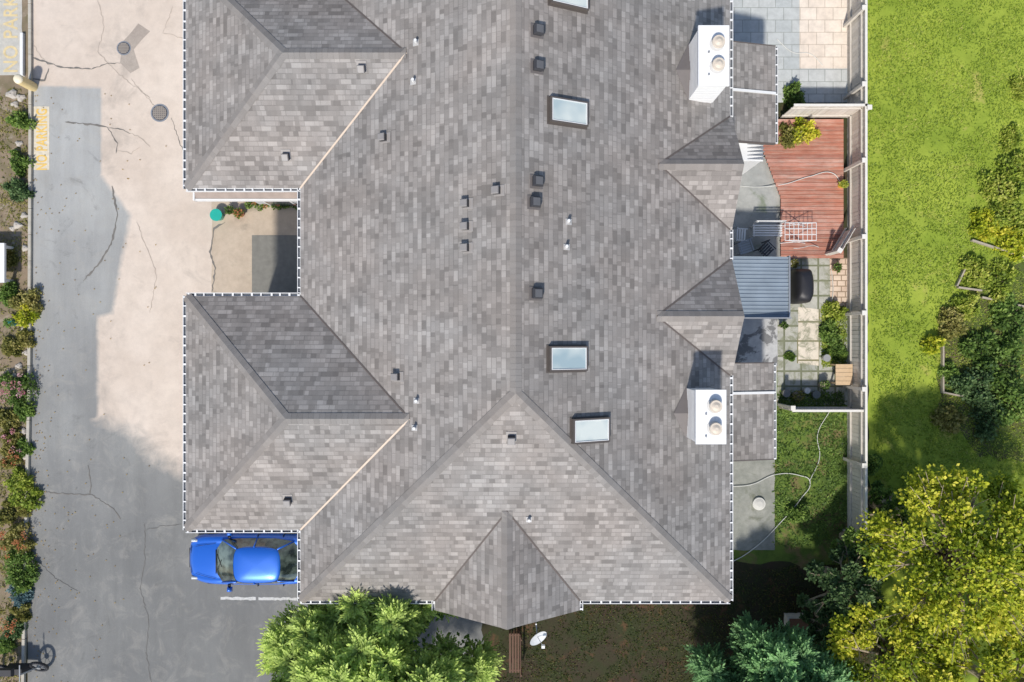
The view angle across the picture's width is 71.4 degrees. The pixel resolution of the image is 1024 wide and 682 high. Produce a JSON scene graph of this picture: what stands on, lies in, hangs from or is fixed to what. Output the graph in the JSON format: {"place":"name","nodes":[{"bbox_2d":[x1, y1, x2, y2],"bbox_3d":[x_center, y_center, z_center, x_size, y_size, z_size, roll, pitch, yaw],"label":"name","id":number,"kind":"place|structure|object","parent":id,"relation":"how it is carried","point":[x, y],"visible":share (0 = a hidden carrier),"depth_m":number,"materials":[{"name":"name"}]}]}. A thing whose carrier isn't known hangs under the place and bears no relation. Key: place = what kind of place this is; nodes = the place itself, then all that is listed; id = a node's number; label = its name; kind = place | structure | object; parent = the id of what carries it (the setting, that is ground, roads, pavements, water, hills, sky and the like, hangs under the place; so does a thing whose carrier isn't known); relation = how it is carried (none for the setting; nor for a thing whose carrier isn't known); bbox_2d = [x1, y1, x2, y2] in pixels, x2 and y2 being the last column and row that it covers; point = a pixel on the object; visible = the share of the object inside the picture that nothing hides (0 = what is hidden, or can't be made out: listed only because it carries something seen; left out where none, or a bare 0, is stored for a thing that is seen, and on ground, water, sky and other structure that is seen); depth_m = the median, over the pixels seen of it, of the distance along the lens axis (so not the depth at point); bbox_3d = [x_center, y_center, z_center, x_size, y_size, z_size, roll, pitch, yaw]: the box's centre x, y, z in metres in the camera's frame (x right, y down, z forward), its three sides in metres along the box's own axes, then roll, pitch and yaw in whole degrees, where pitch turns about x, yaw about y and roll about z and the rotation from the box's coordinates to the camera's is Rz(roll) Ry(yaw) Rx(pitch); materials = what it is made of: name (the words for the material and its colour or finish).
{"place":"outdoors","nodes":[
{"label":"outdoors","id":0,"kind":"place"},
{"bbox_2d":[0,0,21,74],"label":"side pavement","id":1,"kind":"structure","parent":0,"point":[6,42],"depth_m":25.98,"materials":[{"name":"grey concrete"}]},
{"bbox_2d":[3,0,17,71],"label":"painted lettering","id":2,"kind":"object","parent":1,"relation":"on","point":[10,34],"visible":1,"depth_m":25.98,"materials":[{"name":"paint"}]},
{"bbox_2d":[32,0,319,681],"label":"driveway","id":3,"kind":"structure","parent":0,"point":[198,631],"depth_m":25.99,"materials":[{"name":"grey concrete"}]},
{"bbox_2d":[34,106,48,169],"bbox_3d":[-17.143,-7.393,25.984,0.572,0.001,2.310,0,90,0],"label":"painted marking panel","id":4,"kind":"object","parent":3,"relation":"on","point":[38,153],"visible":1,"depth_m":25.98,"materials":[{"name":"paint"}]},
{"bbox_2d":[36,109,46,169],"bbox_3d":[-17.137,-7.346,25.977,0.402,0.001,2.227,0,90,0],"label":"painted lettering","id":5,"kind":"object","parent":4,"relation":"on","point":[42,141],"visible":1,"depth_m":25.98},
{"bbox_2d":[33,57,224,290],"bbox_3d":[-13.768,-6.173,25.980,5.538,0.001,9.872,-14,90,0],"label":"crack seal","id":6,"kind":"object","parent":3,"relation":"on","point":[106,251],"visible":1,"depth_m":25.98,"materials":[{"name":"black asphalt"}]},
{"bbox_2d":[120,24,149,72],"bbox_3d":[-13.809,-10.680,25.986,0.857,0.001,1.818,16,90,0],"label":"concrete patch","id":7,"kind":"object","parent":3,"relation":"on","point":[133,39],"visible":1,"depth_m":25.99,"materials":[{"name":"grey concrete"}]},
{"bbox_2d":[151,104,168,121],"bbox_3d":[-12.833,-8.309,25.980,0.657,0.040,0.657,0,90,0],"label":"storm drain grate","id":8,"kind":"object","parent":3,"relation":"on","point":[159,112],"visible":1,"depth_m":25.97,"materials":[{"name":"grey metal"}]},
{"bbox_2d":[189,533,296,591],"bbox_3d":[-9.264,7.746,25.277,4.539,1.443,2.140,0,90,0],"label":"parked car","id":9,"kind":"object","parent":3,"relation":"on","point":[230,559],"visible":0.63,"depth_m":24.90,"materials":[{"name":"blue paint"}]},
{"bbox_2d":[211,202,296,292],"bbox_3d":[-8.846,-3.377,25.986,4.213,0.001,3.477,0,90,0],"label":"courtyard concrete","id":10,"kind":"object","parent":3,"relation":"on","point":[231,253],"visible":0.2,"depth_m":25.99,"materials":[{"name":"beige concrete"}]},
{"bbox_2d":[252,235,296,292],"bbox_3d":[-8.119,-2.762,25.982,2.714,0.001,2.190,0,90,0],"label":"asphalt patch","id":11,"kind":"object","parent":10,"relation":"on","point":[274,263],"visible":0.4,"depth_m":25.98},
{"bbox_2d":[27,365,483,681],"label":"ground","id":12,"kind":"structure","parent":0,"point":[463,627],"depth_m":26.00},
{"bbox_2d":[26,0,879,681],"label":"ground","id":13,"kind":"structure","parent":0,"point":[782,108],"depth_m":26.00,"materials":[{"name":"soil"}]},
{"bbox_2d":[0,0,29,681],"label":"flower border","id":14,"kind":"object","parent":13,"relation":"on","point":[7,82],"visible":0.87,"depth_m":25.99,"materials":[{"name":"soil"}]},
{"bbox_2d":[0,243,13,282],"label":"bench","id":15,"kind":"object","parent":14,"relation":"on","point":[3,248],"visible":1,"depth_m":25.30,"materials":[{"name":"white paint"}]},
{"bbox_2d":[0,499,17,527],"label":"border shrub","id":16,"kind":"object","parent":14,"relation":"on","point":[6,517],"visible":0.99,"depth_m":25.80,"materials":[{"name":"green plant"}]},
{"bbox_2d":[0,280,19,307],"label":"border shrub","id":17,"kind":"object","parent":14,"relation":"on","point":[9,290],"visible":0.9,"depth_m":25.76,"materials":[{"name":"green plant"}]},
{"bbox_2d":[0,408,20,430],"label":"border shrub","id":18,"kind":"object","parent":14,"relation":"on","point":[8,418],"visible":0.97,"depth_m":25.82,"materials":[{"name":"green plant"}]},
{"bbox_2d":[0,423,21,450],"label":"border shrub","id":19,"kind":"object","parent":14,"relation":"on","point":[10,439],"visible":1,"depth_m":25.75,"materials":[{"name":"green plant"}]},
{"bbox_2d":[0,446,22,469],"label":"border shrub","id":20,"kind":"object","parent":14,"relation":"on","point":[11,460],"visible":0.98,"depth_m":25.77,"materials":[{"name":"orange plant"}]},
{"bbox_2d":[1,336,22,356],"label":"border shrub","id":21,"kind":"object","parent":14,"relation":"on","point":[10,348],"visible":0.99,"depth_m":25.78,"materials":[{"name":"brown plant"}]},
{"bbox_2d":[0,88,27,681],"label":"border plants","id":22,"kind":"object","parent":14,"relation":"on","point":[6,366],"visible":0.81,"depth_m":25.97,"materials":[{"name":"green plant"}]},
{"bbox_2d":[0,615,27,639],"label":"border shrub","id":23,"kind":"object","parent":14,"relation":"on","point":[12,628],"visible":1,"depth_m":25.74,"materials":[{"name":"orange plant"}]},
{"bbox_2d":[1,177,35,202],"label":"border shrub","id":24,"kind":"object","parent":14,"relation":"on","point":[15,190],"visible":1,"depth_m":25.74,"materials":[{"name":"green plant"}]},
{"bbox_2d":[3,465,33,491],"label":"border shrub","id":25,"kind":"object","parent":14,"relation":"on","point":[19,471],"visible":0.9,"depth_m":25.73,"materials":[{"name":"green plant"}]},
{"bbox_2d":[0,520,37,558],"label":"border shrub","id":26,"kind":"object","parent":14,"relation":"on","point":[11,536],"visible":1,"depth_m":25.71,"materials":[{"name":"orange plant"}]},
{"bbox_2d":[0,370,39,415],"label":"border shrub","id":27,"kind":"object","parent":14,"relation":"on","point":[16,396],"visible":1,"depth_m":25.67,"materials":[{"name":"green plant"}]},
{"bbox_2d":[5,583,34,607],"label":"border shrub","id":28,"kind":"object","parent":14,"relation":"on","point":[23,597],"visible":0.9,"depth_m":25.80,"materials":[{"name":"blue plant"}]},
{"bbox_2d":[8,603,31,622],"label":"border shrub","id":29,"kind":"object","parent":14,"relation":"on","point":[25,615],"visible":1,"depth_m":25.80,"materials":[{"name":"brown plant"}]},
{"bbox_2d":[2,549,39,582],"bbox_3d":[-17.769,8.129,25.757,1.268,0.675,1.330,0,90,0],"label":"border shrub","id":30,"kind":"object","parent":14,"relation":"on","point":[13,559],"visible":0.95,"depth_m":25.73,"materials":[{"name":"green plant"}]},
{"bbox_2d":[5,109,36,129],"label":"border shrub","id":31,"kind":"object","parent":14,"relation":"on","point":[18,119],"visible":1,"depth_m":25.71,"materials":[{"name":"green plant"}]},
{"bbox_2d":[4,567,39,596],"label":"border shrub","id":32,"kind":"object","parent":14,"relation":"on","point":[22,586],"visible":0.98,"depth_m":25.70,"materials":[{"name":"green plant"}]},
{"bbox_2d":[8,148,35,178],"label":"border shrub","id":33,"kind":"object","parent":14,"relation":"on","point":[19,167],"visible":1,"depth_m":25.75,"materials":[{"name":"green plant"}]},
{"bbox_2d":[9,437,35,458],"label":"border shrub","id":34,"kind":"object","parent":14,"relation":"on","point":[23,450],"visible":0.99,"depth_m":25.82,"materials":[{"name":"green plant"}]},
{"bbox_2d":[7,287,43,318],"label":"border shrub","id":35,"kind":"object","parent":14,"relation":"on","point":[17,300],"visible":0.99,"depth_m":25.70,"materials":[{"name":"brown plant"}]},
{"bbox_2d":[7,474,44,511],"bbox_3d":[-17.644,5.508,25.769,1.302,0.737,1.375,0,90,0],"label":"border shrub","id":36,"kind":"object","parent":14,"relation":"on","point":[15,496],"visible":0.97,"depth_m":25.73,"materials":[{"name":"green plant"}]},
{"bbox_2d":[11,301,40,328],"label":"border shrub","id":37,"kind":"object","parent":14,"relation":"on","point":[23,322],"visible":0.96,"depth_m":25.73,"materials":[{"name":"yellow plant"}]},
{"bbox_2d":[15,328,36,348],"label":"border shrub","id":38,"kind":"object","parent":14,"relation":"on","point":[27,340],"visible":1,"depth_m":25.81,"materials":[{"name":"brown plant"}]},
{"bbox_2d":[0,661,48,681],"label":"bicycle","id":39,"kind":"object","parent":13,"relation":"on","point":[13,669],"visible":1,"depth_m":25.43,"materials":[{"name":"grey metal"}]},
{"bbox_2d":[21,0,32,681],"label":"kerb","id":40,"kind":"structure","parent":13,"relation":"on","point":[30,240],"depth_m":25.88,"materials":[{"name":"concrete"}]},
{"bbox_2d":[255,587,505,681],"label":"cedar tree","id":41,"kind":"object","parent":13,"relation":"on","point":[349,640],"visible":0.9,"depth_m":20.55,"materials":[{"name":"green plant"}]},
{"bbox_2d":[183,0,791,629],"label":"townhouse","id":42,"kind":"structure","parent":13,"relation":"on","point":[481,366],"depth_m":19.80,"materials":[{"name":"grey"}]},
{"bbox_2d":[732,157,780,256],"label":"concrete patio","id":43,"kind":"structure","parent":13,"relation":"on","point":[755,203],"depth_m":25.99,"materials":[{"name":"grey concrete"}]},
{"bbox_2d":[750,220,786,237],"bbox_3d":[9.160,-3.996,25.565,1.053,0.870,0.511,0,90,0],"label":"garden bench","id":44,"kind":"object","parent":43,"relation":"on","point":[779,227],"visible":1,"depth_m":25.55,"materials":[{"name":"white paint"}]},
{"bbox_2d":[735,319,777,365],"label":"concrete patio","id":45,"kind":"structure","parent":13,"relation":"on","point":[758,340],"depth_m":25.99,"materials":[{"name":"grey concrete"}]},
{"bbox_2d":[733,366,848,567],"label":"yard grass","id":46,"kind":"structure","parent":13,"relation":"on","point":[804,556],"depth_m":25.99,"materials":[{"name":"green plant"}]},
{"bbox_2d":[830,521,887,564],"bbox_3d":[12.022,7.117,24.904,1.830,2.192,1.572,-31,90,0],"label":"garden tree","id":47,"kind":"object","parent":46,"relation":"on","point":[850,534],"visible":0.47,"depth_m":24.43,"materials":[{"name":"green plant"}]},
{"bbox_2d":[778,122,804,148],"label":"garden shrub","id":48,"kind":"object","parent":13,"relation":"on","point":[787,140],"visible":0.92,"depth_m":25.60,"materials":[{"name":"green plant"}]},
{"bbox_2d":[782,80,805,110],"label":"garden shrub","id":49,"kind":"object","parent":13,"relation":"on","point":[792,92],"visible":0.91,"depth_m":25.68,"materials":[{"name":"green plant"}]},
{"bbox_2d":[784,501,810,523],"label":"garden shrub","id":50,"kind":"object","parent":13,"relation":"on","point":[799,513],"visible":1,"depth_m":25.74,"materials":[{"name":"green plant"}]},
{"bbox_2d":[763,119,843,257],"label":"wooden deck","id":51,"kind":"structure","parent":13,"relation":"on","point":[818,199],"depth_m":25.82,"materials":[{"name":"red wood"}]},
{"bbox_2d":[788,117,821,146],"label":"garden shrub","id":52,"kind":"object","parent":13,"relation":"on","point":[808,129],"visible":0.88,"depth_m":25.51,"materials":[{"name":"yellow plant"}]},
{"bbox_2d":[777,258,848,404],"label":"mossy patio","id":53,"kind":"structure","parent":13,"relation":"on","point":[793,376],"depth_m":25.99,"materials":[{"name":"grey stone"}]},
{"bbox_2d":[790,269,813,303],"bbox_3d":[10.319,-1.960,25.461,0.697,1.078,1.275,0,90,0],"label":"covered barbecue","id":54,"kind":"object","parent":53,"relation":"on","point":[801,286],"visible":0.91,"depth_m":25.03,"materials":[{"name":"black fabric"}]},
{"bbox_2d":[777,390,845,406],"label":"patio moss","id":55,"kind":"object","parent":53,"relation":"on","point":[826,398],"visible":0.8,"depth_m":25.97,"materials":[{"name":"green plant"}]},
{"bbox_2d":[818,318,842,346],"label":"garden shrub","id":56,"kind":"object","parent":53,"relation":"on","point":[830,338],"visible":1,"depth_m":25.75,"materials":[{"name":"green plant"}]},
{"bbox_2d":[819,305,848,367],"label":"patio weeds","id":57,"kind":"object","parent":53,"relation":"on","point":[843,333],"visible":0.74,"depth_m":25.97,"materials":[{"name":"green plant"}]},
{"bbox_2d":[823,300,848,320],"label":"garden shrub","id":58,"kind":"object","parent":53,"relation":"on","point":[835,310],"visible":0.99,"depth_m":25.73,"materials":[{"name":"green plant"}]},
{"bbox_2d":[825,341,848,360],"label":"garden shrub","id":59,"kind":"object","parent":53,"relation":"on","point":[840,352],"visible":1,"depth_m":25.81,"materials":[{"name":"green plant"}]},
{"bbox_2d":[830,258,848,306],"bbox_3d":[11.926,-2.131,25.984,0.710,0.001,1.786,0,90,0],"label":"brick edging","id":60,"kind":"object","parent":53,"relation":"on","point":[838,287],"visible":0.83,"depth_m":25.98,"materials":[{"name":"beige brick"}]},
{"bbox_2d":[830,364,852,384],"bbox_3d":[11.863,1.201,25.735,0.600,0.530,0.740,0,90,0],"label":"wooden side table","id":61,"kind":"object","parent":53,"relation":"on","point":[843,378],"visible":1,"depth_m":25.47,"materials":[{"name":"beige wood"}]},
{"bbox_2d":[777,403,863,411],"bbox_3d":[10.960,2.349,25.315,2.651,1.370,0.220,0,90,0],"label":"timber fence","id":62,"kind":"object","parent":13,"relation":"on","point":[814,409],"visible":1,"depth_m":24.97,"materials":[{"name":"white wood"}]},
{"bbox_2d":[780,104,871,117],"bbox_3d":[11.040,-8.063,25.240,2.651,1.520,0.220,0,90,0],"label":"timber fence","id":63,"kind":"object","parent":13,"relation":"on","point":[823,110],"visible":0.97,"depth_m":25.16,"materials":[{"name":"white wood"}]},
{"bbox_2d":[825,225,855,255],"bbox_3d":[11.668,-3.581,25.365,0.208,1.270,1.191,31,90,0],"label":"timber fence","id":64,"kind":"object","parent":13,"relation":"on","point":[841,242],"visible":1,"depth_m":25.18,"materials":[{"name":"white wood"}]},
{"bbox_2d":[796,536,886,627],"bbox_3d":[11.356,8.305,24.553,2.980,2.893,3.217,0,90,0],"label":"garden tree","id":65,"kind":"object","parent":13,"relation":"on","point":[841,588],"visible":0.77,"depth_m":23.96,"materials":[{"name":"green plant"}]},
{"bbox_2d":[843,0,867,541],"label":"timber fence","id":66,"kind":"object","parent":13,"relation":"on","point":[856,25],"visible":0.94,"depth_m":25.18,"materials":[{"name":"white wood"}]},
{"bbox_2d":[481,559,875,681],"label":"bare earth","id":67,"kind":"structure","parent":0,"point":[603,663],"depth_m":25.99,"materials":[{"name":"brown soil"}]},
{"bbox_2d":[509,630,521,676],"bbox_3d":[0.124,11.184,25.575,0.460,0.850,1.400,0,90,0],"label":"park bench","id":68,"kind":"object","parent":67,"relation":"on","point":[518,668],"visible":1,"depth_m":25.55,"materials":[{"name":"brown wood"}]},
{"bbox_2d":[683,609,874,681],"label":"cedar tree","id":69,"kind":"object","parent":67,"relation":"on","point":[769,655],"visible":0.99,"depth_m":23.04,"materials":[{"name":"green plant"}]},
{"bbox_2d":[784,613,809,639],"bbox_3d":[10.333,10.405,25.800,0.857,0.400,1.000,0,90,0],"label":"compost bin","id":70,"kind":"object","parent":67,"relation":"on","point":[794,619],"visible":0.45,"depth_m":25.75,"materials":[{"name":"grey plastic"}]},
{"bbox_2d":[799,604,865,655],"bbox_3d":[11.172,9.929,24.840,2.365,2.319,2.146,35,90,0],"label":"garden tree","id":71,"kind":"object","parent":67,"relation":"on","point":[822,619],"visible":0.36,"depth_m":24.51,"materials":[{"name":"green plant"}]},
{"bbox_2d":[826,586,960,681],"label":"yellow leaf tree","id":72,"kind":"object","parent":67,"relation":"on","point":[902,659],"visible":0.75,"depth_m":22.72,"materials":[{"name":"plant"}]},
{"bbox_2d":[733,459,774,550],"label":"concrete patio","id":73,"kind":"structure","parent":0,"point":[752,527],"depth_m":25.99,"materials":[{"name":"grey concrete"}]},
{"bbox_2d":[733,0,798,102],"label":"paver patio","id":74,"kind":"structure","parent":0,"point":[769,22],"depth_m":25.99,"materials":[{"name":"grey stone"}]},
{"bbox_2d":[797,307,819,365],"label":"stone slab path","id":75,"kind":"structure","parent":0,"point":[808,344],"depth_m":25.98,"materials":[{"name":"beige stone"}]},
{"bbox_2d":[800,0,846,68],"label":"paver path","id":76,"kind":"structure","parent":0,"point":[823,36],"depth_m":25.98,"materials":[{"name":"beige stone"}]},
{"bbox_2d":[800,69,846,101],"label":"paver path","id":77,"kind":"structure","parent":0,"point":[823,85],"depth_m":25.98,"materials":[{"name":"white concrete"}]},
{"bbox_2d":[868,0,1023,681],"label":"lawn","id":78,"kind":"structure","parent":0,"point":[918,294],"depth_m":26.00,"materials":[{"name":"green plant"}]},
{"bbox_2d":[868,453,883,476],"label":"garden shrub","id":79,"kind":"object","parent":78,"relation":"on","point":[875,462],"visible":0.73,"depth_m":25.77,"materials":[{"name":"green plant"}]},
{"bbox_2d":[868,479,915,536],"bbox_3d":[13.258,5.996,25.137,2.000,1.725,1.837,24,90,0],"label":"garden tree","id":80,"kind":"object","parent":78,"relation":"on","point":[880,496],"visible":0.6,"depth_m":24.84,"materials":[{"name":"green plant"}]},
{"bbox_2d":[920,333,945,355],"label":"garden shrub","id":81,"kind":"object","parent":78,"relation":"on","point":[930,345],"visible":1,"depth_m":25.65,"materials":[{"name":"yellow plant"}]},
{"bbox_2d":[856,463,1023,675],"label":"yellow leaf tree","id":82,"kind":"object","parent":78,"relation":"on","point":[959,556],"visible":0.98,"depth_m":22.22,"materials":[{"name":"plant"}]},
{"bbox_2d":[932,605,1023,681],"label":"yellow leaf tree","id":83,"kind":"object","parent":78,"relation":"on","point":[998,670],"visible":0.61,"depth_m":22.10,"materials":[{"name":"plant"}]},
{"bbox_2d":[936,262,1023,461],"bbox_3d":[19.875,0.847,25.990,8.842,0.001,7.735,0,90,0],"label":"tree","id":84,"kind":"object","parent":78,"relation":"on","point":[982,305],"visible":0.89,"depth_m":25.99,"materials":[{"name":"plant"}]},
{"bbox_2d":[930,404,967,434],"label":"garden shrub","id":85,"kind":"object","parent":84,"relation":"on","point":[949,418],"visible":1,"depth_m":25.74,"materials":[{"name":"green plant"}]},
{"bbox_2d":[937,361,961,382],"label":"garden shrub","id":86,"kind":"object","parent":84,"relation":"on","point":[949,370],"visible":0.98,"depth_m":25.77,"materials":[{"name":"green plant"}]},
{"bbox_2d":[936,306,968,340],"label":"garden shrub","id":87,"kind":"object","parent":84,"relation":"on","point":[951,327],"visible":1,"depth_m":25.75,"materials":[{"name":"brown plant"}]},
{"bbox_2d":[948,293,980,320],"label":"garden shrub","id":88,"kind":"object","parent":84,"relation":"on","point":[966,306],"visible":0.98,"depth_m":25.78,"materials":[{"name":"green plant"}]},
{"bbox_2d":[944,362,996,406],"bbox_3d":[16.654,1.370,25.697,1.593,0.968,1.747,36,90,0],"label":"garden shrub","id":89,"kind":"object","parent":84,"relation":"on","point":[962,383],"visible":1,"depth_m":25.60,"materials":[{"name":"green plant"}]},
{"bbox_2d":[956,253,993,288],"bbox_3d":[16.828,-2.513,25.868,1.346,0.543,1.400,0,90,0],"label":"garden shrub","id":90,"kind":"object","parent":84,"relation":"on","point":[974,264],"visible":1,"depth_m":25.80,"materials":[{"name":"green plant"}]},
{"bbox_2d":[957,327,1002,363],"bbox_3d":[16.947,0.185,25.724,1.535,0.823,1.385,0,90,0],"label":"garden shrub","id":91,"kind":"object","parent":84,"relation":"on","point":[976,351],"visible":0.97,"depth_m":25.69,"materials":[{"name":"green plant"}]},
{"bbox_2d":[968,390,1007,441],"bbox_3d":[17.219,2.718,25.711,1.319,0.846,1.947,0,90,0],"label":"garden shrub","id":92,"kind":"object","parent":84,"relation":"on","point":[986,430],"visible":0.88,"depth_m":25.67,"materials":[{"name":"green plant"}]},
{"bbox_2d":[975,333,1023,390],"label":"garden shrub","id":93,"kind":"object","parent":84,"relation":"on","point":[1006,349],"visible":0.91,"depth_m":25.57,"materials":[{"name":"green plant"}]},
{"bbox_2d":[987,257,1017,303],"bbox_3d":[17.654,-2.130,25.802,1.185,0.682,1.763,22,90,0],"label":"garden shrub","id":94,"kind":"object","parent":84,"relation":"on","point":[1000,270],"visible":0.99,"depth_m":25.75,"materials":[{"name":"green plant"}]},
{"bbox_2d":[984,373,1023,427],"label":"garden shrub","id":95,"kind":"object","parent":84,"relation":"on","point":[1013,392],"visible":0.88,"depth_m":25.51,"materials":[{"name":"green plant"}]},
{"bbox_2d":[987,292,1023,338],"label":"garden shrub","id":96,"kind":"object","parent":84,"relation":"on","point":[1007,308],"visible":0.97,"depth_m":25.70,"materials":[{"name":"green plant"}]},
{"bbox_2d":[967,207,1001,242],"bbox_3d":[17.194,-4.208,25.841,1.304,0.622,1.334,0,90,0],"label":"garden shrub","id":97,"kind":"object","parent":78,"relation":"on","point":[979,228],"visible":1,"depth_m":25.80,"materials":[{"name":"yellow plant"}]},
{"bbox_2d":[976,170,1023,216],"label":"garden shrub","id":98,"kind":"object","parent":78,"relation":"on","point":[990,189],"visible":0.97,"depth_m":25.73,"materials":[{"name":"green plant"}]},
{"bbox_2d":[987,191,1023,235],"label":"garden shrub","id":99,"kind":"object","parent":78,"relation":"on","point":[1009,221],"visible":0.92,"depth_m":25.73,"materials":[{"name":"green plant"}]},
{"bbox_2d":[992,224,1023,261],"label":"garden shrub","id":100,"kind":"object","parent":78,"relation":"on","point":[1014,243],"visible":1,"depth_m":25.74,"materials":[{"name":"yellow plant"}]},
{"bbox_2d":[994,150,1023,183],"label":"garden shrub","id":101,"kind":"object","parent":78,"relation":"on","point":[1014,160],"visible":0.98,"depth_m":25.75,"materials":[{"name":"green plant"}]},
{"bbox_2d":[997,123,1023,152],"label":"garden shrub","id":102,"kind":"object","parent":78,"relation":"on","point":[1010,137],"visible":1,"depth_m":25.85,"materials":[{"name":"green plant"}]},
{"bbox_2d":[1006,74,1023,102],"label":"garden shrub","id":103,"kind":"object","parent":78,"relation":"on","point":[1017,84],"visible":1,"depth_m":25.88,"materials":[{"name":"green plant"}]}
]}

